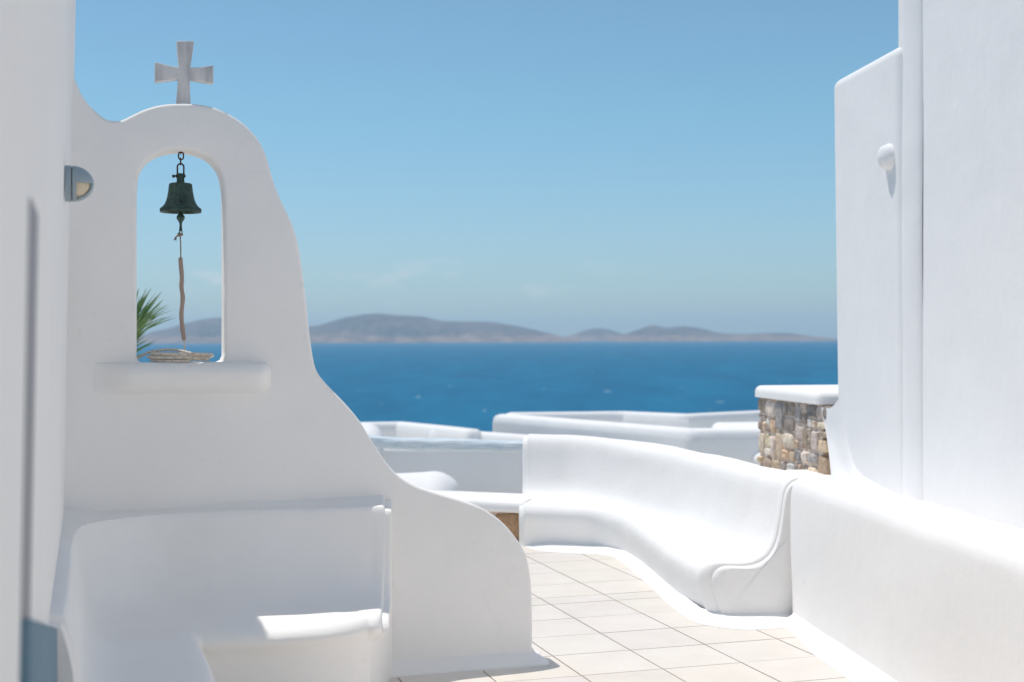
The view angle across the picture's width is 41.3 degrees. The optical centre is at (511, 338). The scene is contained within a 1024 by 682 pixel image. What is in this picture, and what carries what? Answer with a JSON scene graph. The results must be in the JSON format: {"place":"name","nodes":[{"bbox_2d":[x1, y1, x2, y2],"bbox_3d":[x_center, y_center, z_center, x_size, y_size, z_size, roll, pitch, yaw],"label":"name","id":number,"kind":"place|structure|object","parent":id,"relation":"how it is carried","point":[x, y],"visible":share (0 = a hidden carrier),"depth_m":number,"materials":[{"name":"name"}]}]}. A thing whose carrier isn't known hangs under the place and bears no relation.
{"place":"outdoors","nodes":[
{"label":"outdoors","id":0,"kind":"place"},
{"bbox_2d":[137,313,578,343],"bbox_3d":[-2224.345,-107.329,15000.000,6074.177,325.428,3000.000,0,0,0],"label":"island","id":1,"kind":"structure","parent":0,"point":[376,328],"depth_m":14085.31,"materials":[{"name":"grey stone"}]},
{"bbox_2d":[74,0,898,338],"label":"sky","id":2,"kind":"structure","parent":0,"point":[563,168],"materials":[{"name":"blue"}]},
{"bbox_2d":[137,341,837,431],"bbox_3d":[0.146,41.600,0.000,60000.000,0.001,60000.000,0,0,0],"label":"sea","id":3,"kind":"structure","parent":0,"point":[479,386],"depth_m":1522.35,"materials":[{"name":"blue liquid"}]},
{"bbox_2d":[566,328,623,340],"bbox_3d":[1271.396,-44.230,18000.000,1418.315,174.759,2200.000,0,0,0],"label":"island","id":4,"kind":"structure","parent":0,"point":[597,334],"depth_m":17423.57,"materials":[{"name":"grey"}]},
{"bbox_2d":[387,546,850,681],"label":"terrace floor","id":5,"kind":"structure","parent":0,"point":[600,618],"depth_m":7.15,"materials":[{"name":"beige tile"}]},
{"bbox_2d":[0,0,75,681],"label":"house wall","id":6,"kind":"structure","parent":5,"relation":"on","point":[37,52],"depth_m":2.26,"materials":[{"name":"paint"}]},
{"bbox_2d":[65,165,93,201],"bbox_3d":[-1.515,-0.540,4.763,0.097,0.127,0.128,0,0,-17],"label":"wall lamp","id":7,"kind":"object","parent":6,"relation":"attached to","point":[79,183],"visible":1,"depth_m":4.72,"materials":[{"name":"grey metal"}]},
{"bbox_2d":[19,619,56,681],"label":"painted board","id":8,"kind":"object","parent":5,"relation":"on","point":[38,651],"visible":0.74,"depth_m":2.38,"materials":[{"name":"blue wood"}]},
{"bbox_2d":[49,495,391,681],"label":"corner bench","id":9,"kind":"object","parent":5,"relation":"on","point":[299,590],"visible":0.91,"depth_m":5.92,"materials":[{"name":"paint"}]},
{"bbox_2d":[64,75,548,677],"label":"bell wall","id":10,"kind":"structure","parent":5,"relation":"on","point":[260,409],"depth_m":6.30,"materials":[{"name":"paint"}]},
{"bbox_2d":[137,233,213,361],"bbox_3d":[-1.558,-0.190,6.256,0.362,0.601,0.208,0,0,0],"label":"bell rope","id":11,"kind":"object","parent":10,"relation":"on","point":[157,355],"visible":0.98,"depth_m":6.27,"materials":[{"name":"beige fabric"}]},
{"bbox_2d":[172,152,185,177],"bbox_3d":[-1.544,-0.817,6.304,0.061,0.147,0.026,0,0,-17],"label":"hanging chain","id":12,"kind":"object","parent":10,"relation":"hanging from","point":[178,164],"visible":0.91,"depth_m":6.30,"materials":[{"name":"metal"}]},
{"bbox_2d":[160,173,201,232],"bbox_3d":[-1.536,-0.623,6.306,0.189,0.282,0.189,0,0,0],"label":"bell","id":13,"kind":"object","parent":12,"relation":"hanging from","point":[180,200],"visible":1,"depth_m":6.26,"materials":[{"name":"green metal"}]},
{"bbox_2d":[154,41,212,103],"bbox_3d":[-1.522,-1.227,6.311,0.264,0.298,0.055,0,0,-17],"label":"marble cross","id":14,"kind":"object","parent":10,"relation":"on","point":[183,73],"visible":0.97,"depth_m":6.29,"materials":[{"name":"white stone"}]},
{"bbox_2d":[368,435,522,452],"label":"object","id":15,"kind":"structure","parent":5,"relation":"on","point":[420,444],"depth_m":12.18,"materials":[{"name":"white paint"}]},
{"bbox_2d":[432,490,531,541],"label":"wall","id":16,"kind":"structure","parent":5,"relation":"on","point":[503,508],"depth_m":10.65,"materials":[{"name":"white paint"}]},
{"bbox_2d":[519,434,818,629],"bbox_3d":[0.938,1.398,9.401,0.976,1.238,4.011,0,0,-19],"label":"curved bench","id":17,"kind":"object","parent":5,"relation":"on","point":[700,538],"visible":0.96,"depth_m":9.00,"materials":[{"name":"white paint"}]},
{"bbox_2d":[755,385,837,474],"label":"stone pier","id":18,"kind":"structure","parent":5,"relation":"on","point":[792,434],"depth_m":10.56,"materials":[{"name":"beige stone"}]},
{"bbox_2d":[785,474,1023,681],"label":"parapet wall","id":19,"kind":"structure","parent":5,"relation":"on","point":[884,589],"depth_m":6.07,"materials":[{"name":"paint"}]},
{"bbox_2d":[786,470,1023,540],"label":"raised ledge","id":20,"kind":"object","parent":5,"relation":"on","point":[990,525],"visible":0.06,"depth_m":7.83,"materials":[{"name":"paint"}]},
{"bbox_2d":[821,0,1023,529],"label":"building","id":21,"kind":"structure","parent":5,"relation":"on","point":[928,406],"depth_m":8.09,"materials":[{"name":"white paint"}]},
{"bbox_2d":[607,325,837,341],"bbox_3d":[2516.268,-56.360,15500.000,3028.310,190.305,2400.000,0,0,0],"label":"island","id":22,"kind":"structure","parent":0,"point":[653,333],"depth_m":14791.54,"materials":[{"name":"grey stone"}]},
{"bbox_3d":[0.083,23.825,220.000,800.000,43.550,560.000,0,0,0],"label":"hillside","id":23,"kind":"structure","parent":0,"visible":0},
{"bbox_2d":[137,289,173,356],"bbox_3d":[-3.431,1.702,10.696,1.603,4.235,1.358,0,0,41],"label":"palm tree","id":24,"kind":"object","parent":23,"relation":"on","point":[143,316],"visible":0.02,"depth_m":10.80,"materials":[{"name":"green plant"}]},
{"bbox_2d":[361,423,383,456],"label":"masonry block","id":25,"kind":"structure","parent":23,"relation":"on","point":[370,429],"depth_m":16.80,"materials":[{"name":"white paint"}]},
{"bbox_2d":[361,422,527,440],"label":"roof terrace","id":26,"kind":"structure","parent":23,"relation":"on","point":[405,429],"depth_m":21.70,"materials":[{"name":"white paint"}]},
{"bbox_2d":[383,449,522,493],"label":"house wall","id":27,"kind":"structure","parent":23,"relation":"on","point":[483,471],"depth_m":16.14,"materials":[{"name":"white paint"}]},
{"bbox_2d":[493,410,759,464],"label":"roof terrace","id":28,"kind":"structure","parent":23,"relation":"on","point":[735,435],"depth_m":21.14,"materials":[{"name":"white paint"}]},
{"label":"lower terrace","id":29,"kind":"structure","parent":0,"visible":0},
{"bbox_2d":[396,471,457,490],"bbox_3d":[-1.594,2.173,14.925,1.994,1.364,1.150,0,0,0],"label":"rounded ledge","id":30,"kind":"object","parent":29,"relation":"on","point":[434,480],"visible":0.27,"depth_m":14.95,"materials":[{"name":"white paint"}]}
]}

